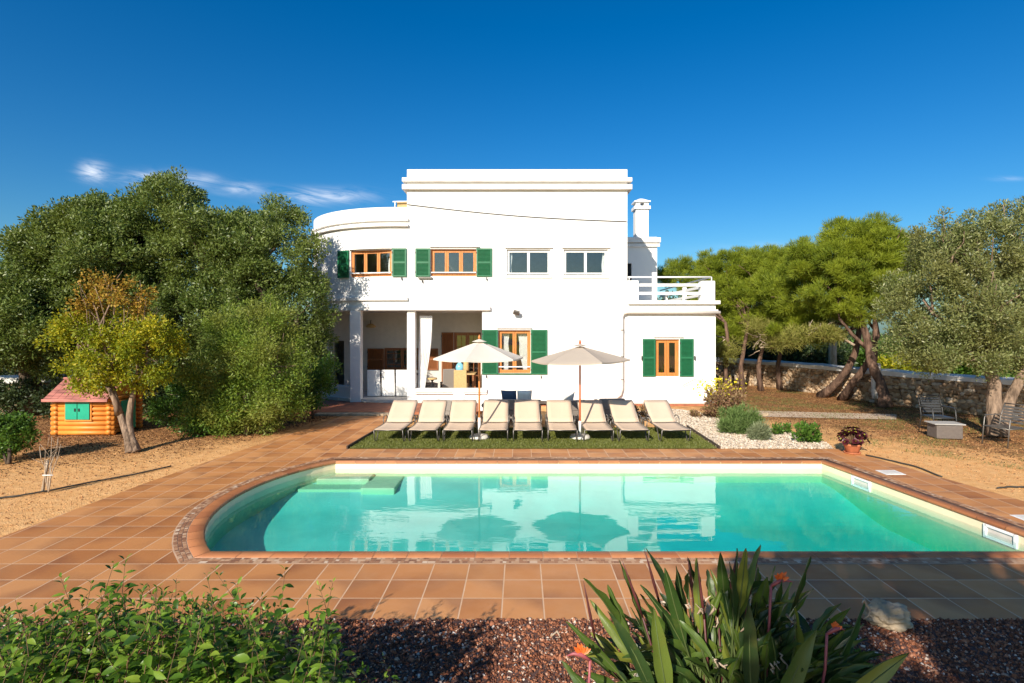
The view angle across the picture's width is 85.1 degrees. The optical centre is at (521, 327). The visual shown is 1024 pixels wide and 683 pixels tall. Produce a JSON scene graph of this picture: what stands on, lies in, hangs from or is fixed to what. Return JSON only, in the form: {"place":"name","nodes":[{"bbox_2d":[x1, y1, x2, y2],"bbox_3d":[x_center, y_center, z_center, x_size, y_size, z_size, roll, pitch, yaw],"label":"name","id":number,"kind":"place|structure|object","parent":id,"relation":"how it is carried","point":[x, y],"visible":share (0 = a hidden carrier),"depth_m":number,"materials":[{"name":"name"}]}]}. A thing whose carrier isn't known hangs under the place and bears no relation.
{"place":"outdoors","nodes":[
{"label":"outdoors","id":0,"kind":"place"},
{"bbox_2d":[281,398,480,413],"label":"patio","id":1,"kind":"structure","parent":0,"point":[340,406],"depth_m":18.23,"materials":[{"name":"brown tile"}]},
{"bbox_2d":[0,416,1023,618],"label":"pool deck","id":2,"kind":"structure","parent":0,"point":[81,546],"depth_m":6.11,"materials":[{"name":"tile"}]},
{"bbox_2d":[844,443,861,454],"bbox_3d":[7.092,2.593,11.939,0.360,0.206,0.360,0,0,0],"label":"flower pot","id":3,"kind":"object","parent":2,"relation":"on","point":[852,449],"visible":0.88,"depth_m":11.82,"materials":[{"name":"ceramic"}]},
{"bbox_2d":[836,426,869,444],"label":"aeonium plant","id":4,"kind":"object","parent":3,"relation":"in","point":[854,435],"visible":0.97,"depth_m":11.88,"materials":[{"name":"purple plant"}]},
{"bbox_2d":[876,470,905,474],"bbox_3d":[6.845,2.692,10.333,0.360,0.009,0.324,0,0,0],"label":"skimmer lid","id":5,"kind":"object","parent":2,"relation":"on","point":[890,472],"visible":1,"depth_m":10.30,"materials":[{"name":"white plastic"}]},
{"bbox_2d":[0,334,1023,619],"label":"ground","id":6,"kind":"structure","parent":0,"point":[14,484],"depth_m":11.59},
{"bbox_2d":[0,410,42,463],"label":"leafy shrub","id":7,"kind":"object","parent":6,"relation":"on","point":[13,426],"visible":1,"depth_m":11.14,"materials":[{"name":"green plant"}]},
{"bbox_2d":[36,434,67,492],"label":"dry sapling","id":8,"kind":"object","parent":6,"relation":"on","point":[46,481],"visible":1,"depth_m":9.09,"materials":[{"name":"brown wood"}]},
{"bbox_2d":[0,193,162,416],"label":"wild olive tree","id":9,"kind":"object","parent":6,"relation":"on","point":[41,252],"visible":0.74,"depth_m":16.05,"materials":[{"name":"green plant"}]},
{"bbox_2d":[0,465,170,498],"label":"garden hose","id":10,"kind":"object","parent":6,"relation":"on","point":[82,483],"visible":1,"depth_m":9.54,"materials":[{"name":"black rubber"}]},
{"bbox_2d":[0,373,176,419],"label":"ivy","id":11,"kind":"object","parent":6,"relation":"on","point":[12,395],"visible":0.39,"depth_m":16.41,"materials":[{"name":"green plant"}]},
{"bbox_2d":[41,377,142,434],"bbox_3d":[-10.987,1.969,14.428,1.666,1.457,1.405,0,0,0],"label":"playhouse","id":12,"kind":"object","parent":6,"relation":"on","point":[74,414],"visible":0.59,"depth_m":13.90,"materials":[{"name":"orange wood"}]},
{"bbox_2d":[64,402,91,420],"bbox_3d":[-11.032,2.075,13.885,0.680,0.550,0.020,0,0,0],"label":"window frame","id":13,"kind":"structure","parent":12,"relation":"in","point":[90,419],"depth_m":13.87,"materials":[{"name":"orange wood"}]},
{"bbox_2d":[121,398,135,426],"bbox_3d":[-10.174,2.260,14.450,0.040,0.760,0.500,0,0,0],"label":"door","id":14,"kind":"structure","parent":12,"relation":"in","point":[124,403],"depth_m":14.38,"materials":[{"name":"teal wood"}]},
{"bbox_2d":[32,267,190,453],"bbox_3d":[-8.926,0.706,12.205,3.016,4.106,1.945,0,0,0],"label":"yellow leaf tree","id":15,"kind":"object","parent":6,"relation":"on","point":[96,332],"visible":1,"depth_m":12.08,"materials":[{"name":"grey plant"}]},
{"bbox_2d":[0,358,246,411],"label":"undergrowth","id":16,"kind":"object","parent":6,"relation":"on","point":[4,372],"visible":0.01,"depth_m":18.44,"materials":[{"name":"green plant"}]},
{"bbox_2d":[0,374,252,413],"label":"stone wall","id":17,"kind":"structure","parent":6,"relation":"on","point":[9,378],"depth_m":17.48,"materials":[{"name":"beige stone"}]},
{"bbox_2d":[0,429,277,528],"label":"sand pebbles","id":18,"kind":"object","parent":6,"relation":"on","point":[100,469],"visible":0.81,"depth_m":10.76,"materials":[{"name":"beige gravel"}]},
{"bbox_2d":[49,165,269,405],"bbox_3d":[-11.414,-1.237,17.957,6.742,8.010,4.691,0,0,0],"label":"wild olive tree","id":19,"kind":"object","parent":6,"relation":"on","point":[182,215],"visible":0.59,"depth_m":16.82,"materials":[{"name":"green plant"}]},
{"bbox_2d":[0,411,335,479],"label":"leaf litter","id":20,"kind":"object","parent":6,"relation":"on","point":[97,447],"visible":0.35,"depth_m":13.22,"materials":[{"name":"brown plant"}]},
{"bbox_2d":[143,365,226,438],"bbox_3d":[-8.507,1.910,14.351,2.535,1.860,1.617,0,0,18],"label":"leafy shrub","id":21,"kind":"object","parent":6,"relation":"on","point":[158,411],"visible":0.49,"depth_m":13.98,"materials":[{"name":"green plant"}]},
{"bbox_2d":[173,292,319,438],"bbox_3d":[-6.894,1.008,14.273,3.316,3.911,2.691,0,0,0],"label":"feathery shrub","id":22,"kind":"object","parent":6,"relation":"on","point":[257,352],"visible":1,"depth_m":13.84,"materials":[{"name":"green plant"}]},
{"bbox_2d":[179,192,341,403],"bbox_3d":[-8.366,-0.870,17.882,5.384,7.446,4.000,0,0,0],"label":"wild olive tree","id":23,"kind":"object","parent":6,"relation":"on","point":[261,270],"visible":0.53,"depth_m":17.30,"materials":[{"name":"green plant"}]},
{"bbox_2d":[284,351,342,418],"bbox_3d":[-6.234,1.717,16.880,1.641,1.983,2.709,0,0,0],"label":"leafy shrub","id":24,"kind":"object","parent":6,"relation":"on","point":[322,373],"visible":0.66,"depth_m":16.31,"materials":[{"name":"green plant"}]},
{"bbox_2d":[314,412,388,415],"bbox_3d":[-5.100,2.685,17.130,2.400,0.090,0.300,0,0,0],"label":"stone step","id":25,"kind":"object","parent":6,"relation":"on","point":[352,413],"visible":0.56,"depth_m":17.03,"materials":[{"name":"beige stone"}]},
{"bbox_2d":[346,431,374,448],"bbox_3d":[-3.790,2.670,13.680,0.035,0.070,2.644,0,0,3],"label":"edging board","id":26,"kind":"object","parent":6,"relation":"on","point":[357,441],"visible":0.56,"depth_m":13.06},
{"bbox_2d":[437,399,451,419],"bbox_3d":[-1.919,2.355,15.999,0.740,0.590,0.768,0,0,30],"label":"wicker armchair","id":27,"kind":"object","parent":6,"relation":"on","point":[448,407],"visible":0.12,"depth_m":15.64,"materials":[{"name":"wicker"}]},
{"bbox_2d":[453,392,465,399],"bbox_3d":[-1.752,2.053,15.988,0.420,0.420,0.150,0,20,30],"label":"cushion","id":28,"kind":"object","parent":27,"relation":"on","point":[459,395],"visible":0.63,"depth_m":15.89,"materials":[{"name":"white fabric"}]},
{"bbox_2d":[488,399,540,419],"bbox_3d":[-0.177,2.355,16.199,1.500,0.590,0.768,0,0,4],"label":"wicker sofa","id":29,"kind":"object","parent":6,"relation":"on","point":[511,406],"visible":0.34,"depth_m":15.82,"materials":[{"name":"grey wicker"}]},
{"bbox_2d":[501,390,516,398],"bbox_3d":[-0.348,2.042,16.254,0.460,0.460,0.150,0,25,10],"label":"cushion","id":30,"kind":"object","parent":29,"relation":"on","point":[508,394],"visible":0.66,"depth_m":16.16,"materials":[{"name":"blue fabric"}]},
{"bbox_2d":[517,390,531,398],"bbox_3d":[0.096,2.043,16.275,0.440,0.440,0.150,0,20,-6],"label":"cushion","id":31,"kind":"object","parent":29,"relation":"on","point":[524,394],"visible":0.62,"depth_m":16.19,"materials":[{"name":"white fabric"}]},
{"bbox_2d":[311,169,720,402],"bbox_3d":[-0.860,-1.344,23.485,15.516,8.288,8.530,0,0,0],"label":"white villa","id":32,"kind":"object","parent":6,"relation":"on","point":[462,286],"visible":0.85,"depth_m":19.40,"materials":[{"name":"paint"}]},
{"bbox_2d":[350,250,391,276],"bbox_3d":[-5.266,-2.231,19.636,1.589,0.924,0.200,0,0,14],"label":"window","id":33,"kind":"structure","parent":32,"relation":"in","point":[366,274],"depth_m":19.66,"materials":[{"name":"brown wood"}]},
{"bbox_2d":[367,370,381,395],"bbox_3d":[-5.348,2.040,20.456,0.480,0.980,0.568,0,0,0],"label":"door","id":34,"kind":"structure","parent":32,"relation":"on","point":[373,383],"depth_m":20.21,"materials":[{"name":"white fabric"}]},
{"bbox_2d":[382,370,395,395],"bbox_3d":[-4.818,2.040,20.456,0.480,0.980,0.568,0,0,0],"label":"door","id":35,"kind":"structure","parent":32,"relation":"on","point":[388,384],"depth_m":20.21,"materials":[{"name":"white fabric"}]},
{"bbox_2d":[396,370,406,395],"bbox_3d":[-4.301,2.040,20.456,0.480,0.980,0.568,0,0,0],"label":"door","id":36,"kind":"structure","parent":32,"relation":"on","point":[401,382],"depth_m":20.20,"materials":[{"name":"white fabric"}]},
{"bbox_2d":[384,348,418,369],"bbox_3d":[-4.776,1.283,22.420,1.428,0.882,0.080,0,0,0],"label":"window","id":37,"kind":"structure","parent":32,"relation":"in","point":[402,350],"depth_m":22.39,"materials":[{"name":"brown wood"}]},
{"bbox_2d":[418,316,431,387],"bbox_3d":[-3.401,0.883,19.740,0.519,2.569,0.070,0,0,0],"label":"curtain","id":38,"kind":"object","parent":32,"relation":"hanging from","point":[425,331],"visible":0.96,"depth_m":19.74,"materials":[{"name":"white fabric"}]},
{"bbox_2d":[440,369,454,387],"bbox_3d":[-2.747,2.040,20.858,0.480,0.980,0.568,0,0,-20],"label":"dining chair","id":39,"kind":"object","parent":32,"relation":"on","point":[448,378],"visible":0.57,"depth_m":20.61,"materials":[{"name":"grey wicker"}]},
{"bbox_2d":[431,249,475,275],"bbox_3d":[-2.352,-2.244,19.500,1.580,0.940,0.160,0,0,0],"label":"window","id":40,"kind":"structure","parent":32,"relation":"in","point":[433,251],"depth_m":19.51,"materials":[{"name":"brown wood"}]},
{"bbox_2d":[454,370,467,387],"bbox_3d":[-2.196,2.040,20.356,0.480,0.980,0.568,0,0,0],"label":"dining chair","id":41,"kind":"object","parent":32,"relation":"on","point":[460,378],"visible":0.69,"depth_m":20.09,"materials":[{"name":"fabric"}]},
{"bbox_2d":[454,332,480,387],"bbox_3d":[-2.159,1.372,22.460,1.077,2.310,0.080,0,0,0],"label":"porch door","id":42,"kind":"structure","parent":32,"relation":"in","point":[455,335],"depth_m":22.43,"materials":[{"name":"brown wood"}]},
{"bbox_2d":[502,333,509,369],"bbox_3d":[-0.547,0.859,19.700,0.278,1.348,0.040,0,0,0],"label":"curtain","id":43,"kind":"object","parent":32,"relation":"hanging from","point":[505,336],"visible":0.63,"depth_m":19.69,"materials":[{"name":"white fabric"}]},
{"bbox_2d":[499,330,529,372],"bbox_3d":[-0.233,0.856,19.500,1.115,1.495,0.160,0,0,0],"label":"window","id":44,"kind":"structure","parent":32,"relation":"in","point":[500,331],"depth_m":19.51,"materials":[{"name":"brown wood"}]},
{"bbox_2d":[407,204,626,221],"bbox_3d":[-0.146,-3.965,19.370,7.628,0.613,0.022,0,0,0],"label":"cable","id":45,"kind":"object","parent":32,"relation":"attached to","point":[516,215],"visible":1,"depth_m":19.36,"materials":[{"name":"black rubber"}]},
{"bbox_2d":[518,333,526,369],"bbox_3d":[0.075,0.859,19.700,0.411,1.348,0.040,0,0,0],"label":"curtain","id":46,"kind":"object","parent":32,"relation":"hanging from","point":[522,337],"visible":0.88,"depth_m":19.70,"materials":[{"name":"white fabric"}]},
{"bbox_2d":[507,250,549,276],"bbox_3d":[0.258,-2.224,19.485,1.514,0.938,0.130,0,0,0],"label":"window","id":47,"kind":"structure","parent":32,"relation":"in","point":[508,251],"depth_m":19.48,"materials":[{"name":"white metal"}]},
{"bbox_2d":[564,250,606,276],"bbox_3d":[2.247,-2.224,19.485,1.527,0.938,0.130,0,0,0],"label":"window","id":48,"kind":"structure","parent":32,"relation":"in","point":[585,274],"depth_m":19.48,"materials":[{"name":"white metal"}]},
{"bbox_2d":[656,339,678,375],"bbox_3d":[5.092,1.070,19.520,0.821,1.289,0.080,0,0,0],"label":"window","id":49,"kind":"structure","parent":32,"relation":"in","point":[666,343],"depth_m":19.49,"materials":[{"name":"brown wood"}]},
{"bbox_2d":[349,426,717,448],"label":"artificial lawn","id":50,"kind":"structure","parent":6,"relation":"on","point":[377,443],"depth_m":12.91,"materials":[{"name":"green plant"}]},
{"bbox_2d":[373,400,417,440],"bbox_3d":[-3.064,2.304,13.886,0.754,0.770,1.874,0,0,2],"label":"sun lounger","id":51,"kind":"object","parent":50,"relation":"on","point":[400,416],"visible":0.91,"depth_m":14.10,"materials":[{"name":"beige fabric"}]},
{"bbox_2d":[408,400,447,440],"bbox_3d":[-2.277,2.304,13.887,0.754,0.770,1.874,0,0,1],"label":"sun lounger","id":52,"kind":"object","parent":50,"relation":"on","point":[431,416],"visible":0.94,"depth_m":14.11,"materials":[{"name":"beige fabric"}]},
{"bbox_2d":[442,400,476,441],"bbox_3d":[-1.490,2.304,13.887,0.754,0.770,1.874,0,0,0],"label":"sun lounger","id":53,"kind":"object","parent":50,"relation":"on","point":[461,415],"visible":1,"depth_m":14.12,"materials":[{"name":"beige fabric"}]},
{"bbox_2d":[433,335,522,439],"bbox_3d":[-1.015,1.437,13.550,2.130,2.510,2.191,0,0,0],"label":"garden umbrella","id":54,"kind":"object","parent":50,"relation":"on","point":[479,351],"visible":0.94,"depth_m":13.13,"materials":[{"name":"beige fabric"}]},
{"bbox_2d":[478,400,509,440],"bbox_3d":[-0.653,2.304,13.887,0.754,0.770,1.874,0,0,0],"label":"sun lounger","id":55,"kind":"object","parent":50,"relation":"on","point":[495,416],"visible":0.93,"depth_m":14.12,"materials":[{"name":"beige fabric"}]},
{"bbox_2d":[512,400,542,441],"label":"sun lounger","id":56,"kind":"object","parent":50,"relation":"on","point":[526,415],"visible":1,"depth_m":14.11,"materials":[{"name":"beige fabric"}]},
{"bbox_2d":[545,400,577,440],"bbox_3d":[0.979,2.304,13.887,0.754,0.770,1.874,0,0,0],"label":"sun lounger","id":57,"kind":"object","parent":50,"relation":"on","point":[560,416],"visible":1,"depth_m":14.12,"materials":[{"name":"beige fabric"}]},
{"bbox_2d":[531,340,629,439],"bbox_3d":[1.431,1.497,13.550,2.348,2.390,2.283,0,0,0],"label":"garden umbrella","id":58,"kind":"object","parent":50,"relation":"on","point":[579,356],"visible":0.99,"depth_m":13.13,"materials":[{"name":"beige fabric"}]},
{"bbox_2d":[576,400,613,440],"bbox_3d":[1.804,2.304,13.887,0.754,0.770,1.874,0,0,-1],"label":"sun lounger","id":59,"kind":"object","parent":50,"relation":"on","point":[593,417],"visible":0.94,"depth_m":14.11,"materials":[{"name":"beige fabric"}]},
{"bbox_2d":[607,400,649,441],"bbox_3d":[2.627,2.304,13.887,0.754,0.770,1.874,0,0,-1],"label":"sun lounger","id":60,"kind":"object","parent":50,"relation":"on","point":[623,416],"visible":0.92,"depth_m":14.11,"materials":[{"name":"beige fabric"}]},
{"bbox_2d":[641,400,690,441],"bbox_3d":[3.568,2.304,13.886,0.754,0.770,1.874,0,0,-3],"label":"sun lounger","id":61,"kind":"object","parent":50,"relation":"on","point":[660,415],"visible":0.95,"depth_m":14.11,"materials":[{"name":"beige fabric"}]},
{"bbox_2d":[69,315,1010,351],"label":"woodland","id":62,"kind":"object","parent":6,"relation":"on","point":[854,332],"visible":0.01,"depth_m":61.38,"materials":[{"name":"green plant"}]},
{"bbox_2d":[571,400,578,420],"bbox_3d":[1.352,2.355,15.999,0.740,0.590,0.768,0,0,-20],"label":"wicker armchair","id":63,"kind":"object","parent":6,"relation":"on","point":[574,407],"visible":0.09,"depth_m":15.65,"materials":[{"name":"grey wicker"}]},
{"bbox_2d":[561,392,574,399],"bbox_3d":[1.333,2.053,16.052,0.420,0.420,0.150,0,20,-20],"label":"cushion","id":64,"kind":"object","parent":63,"relation":"on","point":[567,395],"visible":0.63,"depth_m":15.96,"materials":[{"name":"white fabric"}]},
{"bbox_2d":[172,457,1023,563],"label":"swimming pool","id":65,"kind":"structure","parent":6,"relation":"in","point":[521,510],"depth_m":9.55,"materials":[{"name":"teal liquid"}]},
{"bbox_2d":[594,398,624,418],"bbox_3d":[2.592,2.355,16.399,0.740,0.590,0.768,0,0,-5],"label":"wicker armchair","id":66,"kind":"object","parent":6,"relation":"on","point":[606,406],"visible":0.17,"depth_m":16.01,"materials":[{"name":"grey wicker"}]},
{"bbox_2d":[541,403,707,405],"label":"plinth paving","id":67,"kind":"structure","parent":6,"relation":"on","point":[682,404],"depth_m":19.12,"materials":[{"name":"orange brick"}]},
{"bbox_2d":[686,425,719,448],"bbox_3d":[4.430,2.670,13.680,0.035,0.070,2.641,0,0,1],"label":"edging board","id":68,"kind":"object","parent":6,"relation":"on","point":[703,437],"visible":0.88,"depth_m":13.47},
{"bbox_2d":[657,254,750,387],"bbox_3d":[8.326,-0.368,25.747,2.881,6.164,5.616,0,0,-32],"label":"pine tree","id":69,"kind":"object","parent":6,"relation":"on","point":[678,267],"visible":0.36,"depth_m":25.53,"materials":[{"name":"green plant"}]},
{"bbox_2d":[678,244,761,392],"bbox_3d":[9.110,-0.535,25.069,4.363,6.496,4.325,0,0,0],"label":"pine tree","id":70,"kind":"object","parent":6,"relation":"on","point":[718,261],"visible":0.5,"depth_m":24.25,"materials":[{"name":"green plant"}]},
{"bbox_2d":[716,336,794,360],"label":"background tree","id":71,"kind":"object","parent":6,"relation":"on","point":[748,352],"visible":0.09,"depth_m":30.62,"materials":[{"name":"green plant"}]},
{"bbox_2d":[719,247,800,390],"bbox_3d":[10.466,-0.381,24.143,4.070,6.201,3.989,0,0,0],"label":"pine tree","id":72,"kind":"object","parent":6,"relation":"on","point":[758,310],"visible":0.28,"depth_m":23.47,"materials":[{"name":"green plant"}]},
{"bbox_2d":[716,313,801,365],"bbox_3d":[9.467,0.512,22.589,3.934,2.299,2.409,0,0,0],"label":"dry pine branch","id":73,"kind":"object","parent":72,"relation":"attached to","point":[723,352],"visible":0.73,"depth_m":22.49,"materials":[{"name":"green plant"}]},
{"bbox_2d":[747,243,806,389],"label":"pine tree","id":74,"kind":"object","parent":6,"relation":"on","point":[775,251],"visible":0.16,"depth_m":24.05,"materials":[{"name":"green plant"}]},
{"bbox_2d":[749,337,858,366],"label":"background tree","id":75,"kind":"object","parent":6,"relation":"on","point":[808,354],"visible":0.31,"depth_m":29.35,"materials":[{"name":"green plant"}]},
{"bbox_2d":[749,235,861,397],"bbox_3d":[10.965,-0.383,21.996,3.766,6.459,3.698,0,0,0],"label":"pine tree","id":76,"kind":"object","parent":6,"relation":"on","point":[778,287],"visible":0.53,"depth_m":21.34,"materials":[{"name":"green plant"}]},
{"bbox_2d":[760,411,895,419],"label":"garden path","id":77,"kind":"structure","parent":6,"relation":"on","point":[784,413],"depth_m":16.99,"materials":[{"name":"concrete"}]},
{"bbox_2d":[778,210,926,407],"bbox_3d":[11.639,-0.661,19.703,4.950,6.802,3.870,0,0,0],"label":"pine tree","id":78,"kind":"object","parent":6,"relation":"on","point":[869,247],"visible":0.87,"depth_m":18.75,"materials":[{"name":"green plant"}]},
{"bbox_2d":[779,319,854,351],"bbox_3d":[10.341,0.305,19.668,2.516,1.230,1.441,0,0,16],"label":"pine branch","id":79,"kind":"object","parent":78,"relation":"attached to","point":[799,336],"visible":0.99,"depth_m":19.54,"materials":[{"name":"green plant"}]},
{"bbox_2d":[871,363,880,398],"bbox_3d":[11.966,1.817,18.795,0.287,1.201,0.110,0,0,0],"label":"hanging cloth","id":80,"kind":"object","parent":78,"relation":"hanging from","point":[873,390],"visible":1,"depth_m":18.79,"materials":[{"name":"grey fabric"}]},
{"bbox_2d":[837,269,890,400],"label":"pine tree","id":81,"kind":"object","parent":6,"relation":"on","point":[845,394],"visible":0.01,"depth_m":19.93,"materials":[{"name":"brown plant"}]},
{"bbox_2d":[716,357,1023,419],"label":"stone wall","id":82,"kind":"structure","parent":6,"relation":"on","point":[963,393],"depth_m":19.38,"materials":[{"name":"beige stone"}]},
{"bbox_2d":[716,385,1023,477],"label":"leaf litter","id":83,"kind":"object","parent":6,"relation":"on","point":[875,406],"visible":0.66,"depth_m":16.61,"materials":[{"name":"brown plant"}]},
{"bbox_2d":[842,331,906,366],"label":"background tree","id":84,"kind":"object","parent":6,"relation":"on","point":[861,358],"visible":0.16,"depth_m":33.29,"materials":[{"name":"green plant"}]},
{"bbox_2d":[866,454,942,476],"bbox_3d":[7.492,2.686,10.882,0.216,0.024,1.746,0,0,-10],"label":"garden hose","id":85,"kind":"object","parent":6,"relation":"on","point":[905,464],"visible":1,"depth_m":10.92,"materials":[{"name":"black rubber"}]},
{"bbox_2d":[877,347,967,373],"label":"background tree","id":86,"kind":"object","parent":6,"relation":"on","point":[886,363],"visible":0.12,"depth_m":28.13,"materials":[{"name":"green plant"}]},
{"bbox_2d":[917,395,956,429],"bbox_3d":[10.671,2.245,14.307,0.590,0.935,0.727,0,0,5],"label":"garden armchair","id":87,"kind":"object","parent":6,"relation":"on","point":[929,408],"visible":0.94,"depth_m":14.52,"materials":[{"name":"metal"}]},
{"bbox_2d":[865,421,1023,493],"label":"sand pebbles","id":88,"kind":"object","parent":6,"relation":"on","point":[955,453],"visible":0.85,"depth_m":11.92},
{"bbox_2d":[924,421,965,438],"bbox_3d":[10.326,2.507,13.591,0.680,0.365,0.460,0,0,8],"label":"storage box","id":89,"kind":"object","parent":6,"relation":"on","point":[945,429],"visible":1,"depth_m":13.41,"materials":[{"name":"grey plastic"}]},
{"bbox_2d":[870,196,1023,436],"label":"olive tree","id":90,"kind":"object","parent":6,"relation":"on","point":[955,259],"visible":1,"depth_m":13.71,"materials":[{"name":"green plant"}]},
{"bbox_2d":[940,342,1017,376],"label":"background tree","id":91,"kind":"object","parent":6,"relation":"on","point":[961,369],"visible":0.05,"depth_m":25.96,"materials":[{"name":"green plant"}]},
{"bbox_2d":[981,403,1023,447],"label":"garden armchair","id":92,"kind":"object","parent":6,"relation":"on","point":[999,426],"visible":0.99,"depth_m":12.87,"materials":[{"name":"grey metal"}]},
{"bbox_2d":[0,617,1023,682],"bbox_3d":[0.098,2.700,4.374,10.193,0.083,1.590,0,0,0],"label":"lava gravel","id":93,"kind":"structure","parent":0,"point":[963,641],"depth_m":4.69,"materials":[{"name":"brown gravel"}]},
{"bbox_2d":[0,553,400,682],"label":"leafy hedge shrub","id":94,"kind":"object","parent":93,"relation":"on","point":[249,655],"visible":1,"depth_m":3.02,"materials":[{"name":"green plant"}]},
{"bbox_2d":[550,544,908,682],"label":"bird of paradise","id":95,"kind":"object","parent":93,"relation":"on","point":[749,645],"visible":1,"depth_m":3.36,"materials":[{"name":"green plant"}]},
{"bbox_2d":[863,598,913,632],"bbox_3d":[3.294,2.579,5.016,0.380,0.258,0.246,0,0,0],"label":"rock","id":96,"kind":"object","parent":93,"relation":"on","point":[889,615],"visible":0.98,"depth_m":4.95,"materials":[{"name":"white stone"}]},
{"bbox_2d":[637,409,833,448],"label":"pale gravel","id":97,"kind":"structure","parent":0,"point":[704,425],"depth_m":13.42,"materials":[{"name":"white gravel"}]},
{"bbox_2d":[689,406,716,417],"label":"dry plant","id":98,"kind":"object","parent":97,"relation":"on","point":[694,413],"visible":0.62,"depth_m":16.72,"materials":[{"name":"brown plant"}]},
{"bbox_2d":[683,368,750,417],"bbox_3d":[5.983,1.953,17.583,1.669,1.522,3.451,0,0,0],"label":"flowering bush","id":99,"kind":"object","parent":97,"relation":"on","point":[731,396],"visible":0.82,"depth_m":16.37,"materials":[{"name":"yellow plant"}]},
{"bbox_2d":[714,401,764,433],"bbox_3d":[5.536,2.299,14.185,1.352,0.822,1.076,0,0,0],"label":"lavender bush","id":100,"kind":"object","parent":97,"relation":"on","point":[739,419],"visible":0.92,"depth_m":13.99,"materials":[{"name":"green plant"}]},
{"bbox_2d":[744,418,772,440],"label":"lavender bush","id":101,"kind":"object","parent":97,"relation":"on","point":[759,430],"visible":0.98,"depth_m":13.20,"materials":[{"name":"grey plant"}]},
{"bbox_2d":[770,422,784,434],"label":"plant","id":102,"kind":"object","parent":97,"relation":"on","point":[777,427],"visible":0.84,"depth_m":13.90,"materials":[{"name":"green plant"}]},
{"bbox_2d":[781,422,791,433],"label":"plant","id":103,"kind":"object","parent":97,"relation":"on","point":[787,427],"visible":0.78,"depth_m":14.12,"materials":[{"name":"green plant"}]},
{"bbox_2d":[791,419,823,442],"bbox_3d":[6.669,2.447,13.109,0.720,0.523,0.725,0,0,0],"label":"hibiscus bush","id":104,"kind":"object","parent":97,"relation":"on","point":[805,432],"visible":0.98,"depth_m":12.93,"materials":[{"name":"green plant"}]},
{"bbox_2d":[828,341,836,364],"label":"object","id":105,"kind":"object","parent":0,"point":[832,354],"visible":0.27,"depth_m":26.87,"materials":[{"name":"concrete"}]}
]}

